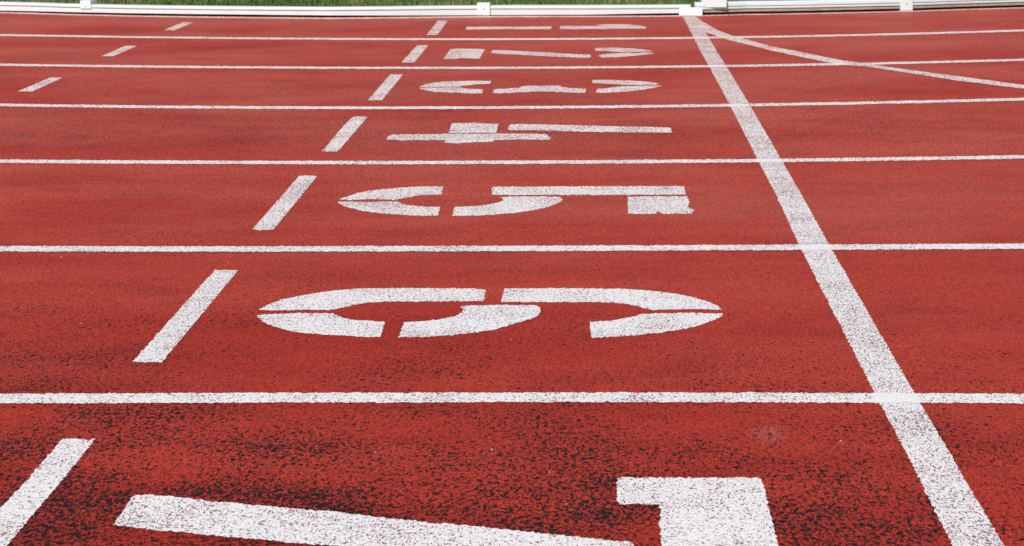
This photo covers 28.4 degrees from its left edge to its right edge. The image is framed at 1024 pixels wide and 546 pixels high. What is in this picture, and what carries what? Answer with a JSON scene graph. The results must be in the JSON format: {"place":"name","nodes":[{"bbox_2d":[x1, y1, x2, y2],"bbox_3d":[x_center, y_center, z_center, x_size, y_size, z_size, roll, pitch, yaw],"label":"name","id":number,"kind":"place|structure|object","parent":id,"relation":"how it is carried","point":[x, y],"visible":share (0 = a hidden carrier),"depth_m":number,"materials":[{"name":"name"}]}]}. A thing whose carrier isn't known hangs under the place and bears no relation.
{"place":"outdoors","nodes":[
{"label":"outdoors","id":0,"kind":"place"},
{"bbox_2d":[0,0,762,6],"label":"grass","id":1,"kind":"structure","parent":0,"point":[363,2],"depth_m":11.24,"materials":[{"name":"green plant"}]},
{"bbox_2d":[0,7,1023,545],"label":"running track","id":2,"kind":"structure","parent":0,"point":[846,473],"depth_m":4.22,"materials":[{"name":"red rubber"}]},
{"bbox_2d":[20,77,62,91],"bbox_3d":[-1.771,-0.710,7.625,0.058,0.001,0.467,0,12,2],"label":"staggered tick","id":3,"kind":"object","parent":2,"relation":"on","point":[36,86],"visible":1,"depth_m":7.62,"materials":[{"name":"paint"}]},
{"bbox_2d":[0,438,95,545],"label":"lane tick","id":4,"kind":"object","parent":2,"relation":"on","point":[30,495],"visible":1,"depth_m":2.80,"materials":[{"name":"white paint"}]},
{"bbox_2d":[103,46,134,55],"bbox_3d":[-1.717,-0.972,8.867,0.058,0.001,0.474,0,12,2],"label":"staggered tick","id":5,"kind":"object","parent":2,"relation":"on","point":[118,51],"visible":1,"depth_m":8.84,"materials":[{"name":"paint"}]},
{"bbox_2d":[165,22,190,29],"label":"staggered tick","id":6,"kind":"object","parent":2,"relation":"on","point":[180,25],"visible":1,"depth_m":10.05,"materials":[{"name":"paint"}]},
{"bbox_2d":[132,269,237,361],"bbox_3d":[-0.610,0.073,3.853,0.055,0.001,0.779,0,12,2],"label":"lane tick","id":7,"kind":"object","parent":2,"relation":"on","point":[160,346],"visible":1,"depth_m":3.79,"materials":[{"name":"paint"}]},
{"bbox_2d":[253,175,316,229],"bbox_3d":[-0.561,-0.180,5.053,0.055,0.001,0.792,0,12,2],"label":"lane tick","id":8,"kind":"object","parent":2,"relation":"on","point":[281,207],"visible":1,"depth_m":5.01,"materials":[{"name":"paint"}]},
{"bbox_2d":[322,116,366,151],"bbox_3d":[-0.512,-0.431,6.238,0.055,0.001,0.780,0,12,2],"label":"lane tick","id":9,"kind":"object","parent":2,"relation":"on","point":[343,135],"visible":1,"depth_m":6.21,"materials":[{"name":"paint"}]},
{"bbox_2d":[368,74,402,99],"bbox_3d":[-0.461,-0.684,7.436,0.056,0.001,0.820,0,12,2],"label":"lane tick","id":10,"kind":"object","parent":2,"relation":"on","point":[385,87],"visible":1,"depth_m":7.41,"materials":[{"name":"paint"}]},
{"bbox_2d":[401,45,427,62],"bbox_3d":[-0.410,-0.933,8.616,0.056,0.001,0.759,0,12,2],"label":"lane tick","id":11,"kind":"object","parent":2,"relation":"on","point":[414,54],"visible":1,"depth_m":8.57,"materials":[{"name":"paint"}]},
{"bbox_2d":[427,21,446,34],"bbox_3d":[-0.362,-1.192,9.839,0.055,0.001,0.810,0,12,2],"label":"lane tick","id":12,"kind":"object","parent":2,"relation":"on","point":[438,26],"visible":1,"depth_m":9.79,"materials":[{"name":"paint"}]},
{"bbox_2d":[111,477,777,545],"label":"painted numeral","id":13,"kind":"object","parent":2,"relation":"on","point":[715,511],"visible":1,"depth_m":2.64,"materials":[{"name":"white paint"}]},
{"bbox_2d":[257,288,722,337],"bbox_3d":[-0.044,0.072,3.828,0.880,0.001,0.422,0,12,2],"label":"painted numeral","id":14,"kind":"object","parent":2,"relation":"on","point":[474,318],"visible":1,"depth_m":3.83,"materials":[{"name":"white paint"}]},
{"bbox_2d":[0,392,1023,403],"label":"lane line","id":15,"kind":"object","parent":2,"relation":"on","point":[717,397],"visible":1,"depth_m":3.23,"materials":[{"name":"paint"}]},
{"bbox_2d":[0,243,1023,251],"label":"lane line","id":16,"kind":"object","parent":2,"relation":"on","point":[491,248],"visible":1,"depth_m":4.42,"materials":[{"name":"paint"}]},
{"bbox_2d":[0,155,1023,164],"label":"lane line","id":17,"kind":"object","parent":2,"relation":"on","point":[523,161],"visible":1,"depth_m":5.63,"materials":[{"name":"paint"}]},
{"bbox_2d":[0,98,1023,108],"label":"lane line","id":18,"kind":"object","parent":2,"relation":"on","point":[512,107],"visible":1,"depth_m":6.83,"materials":[{"name":"paint"}]},
{"bbox_2d":[0,59,1023,68],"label":"lane line","id":19,"kind":"object","parent":2,"relation":"on","point":[556,67],"visible":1,"depth_m":8.05,"materials":[{"name":"paint"}]},
{"bbox_2d":[0,30,1023,39],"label":"lane line","id":20,"kind":"object","parent":2,"relation":"on","point":[101,36],"visible":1,"depth_m":9.26,"materials":[{"name":"paint"}]},
{"bbox_2d":[0,7,1023,18],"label":"edge line","id":21,"kind":"object","parent":2,"relation":"on","point":[471,16],"visible":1,"depth_m":10.45,"materials":[{"name":"paint"}]},
{"bbox_2d":[338,186,693,215],"bbox_3d":[0.004,-0.181,5.025,0.878,0.001,0.432,0,12,2],"label":"painted numeral","id":22,"kind":"object","parent":2,"relation":"on","point":[645,204],"visible":1,"depth_m":5.02,"materials":[{"name":"paint"}]},
{"bbox_2d":[387,123,671,142],"bbox_3d":[0.058,-0.431,6.209,0.864,0.001,0.456,0,12,2],"label":"painted numeral","id":23,"kind":"object","parent":2,"relation":"on","point":[485,128],"visible":1,"depth_m":6.22,"materials":[{"name":"paint"}]},
{"bbox_2d":[420,80,658,92],"bbox_3d":[0.102,-0.680,7.391,0.884,0.001,0.416,0,12,2],"label":"painted numeral","id":24,"kind":"object","parent":2,"relation":"on","point":[445,86],"visible":1,"depth_m":7.33,"materials":[{"name":"paint"}]},
{"bbox_2d":[444,48,652,58],"bbox_3d":[0.161,-0.931,8.576,0.876,0.001,0.441,0,12,2],"label":"painted numeral","id":25,"kind":"object","parent":2,"relation":"on","point":[463,53],"visible":1,"depth_m":8.56,"materials":[{"name":"paint"}]},
{"bbox_2d":[466,24,645,29],"bbox_3d":[0.212,-1.190,9.802,0.871,0.001,0.279,0,12,2],"label":"painted numeral","id":26,"kind":"object","parent":2,"relation":"on","point":[613,26],"visible":1,"depth_m":9.78,"materials":[{"name":"paint"}]},
{"bbox_2d":[683,16,1002,545],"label":"finish line","id":27,"kind":"object","parent":2,"relation":"on","point":[963,518],"visible":1,"depth_m":3.49,"materials":[{"name":"paint"}]},
{"bbox_2d":[688,16,1023,87],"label":"curved start line","id":28,"kind":"object","parent":2,"relation":"on","point":[698,23],"visible":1,"depth_m":8.20,"materials":[{"name":"paint"}]},
{"label":"grass verge","id":29,"kind":"structure","parent":0,"visible":0},
{"bbox_2d":[0,0,702,16],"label":"kerb rail","id":30,"kind":"object","parent":29,"relation":"on","point":[94,7],"visible":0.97,"depth_m":10.50,"materials":[{"name":"white metal"}]},
{"bbox_2d":[694,0,1023,14],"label":"kerb rail","id":31,"kind":"object","parent":29,"relation":"on","point":[741,7],"visible":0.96,"depth_m":10.48,"materials":[{"name":"white metal"}]}
]}

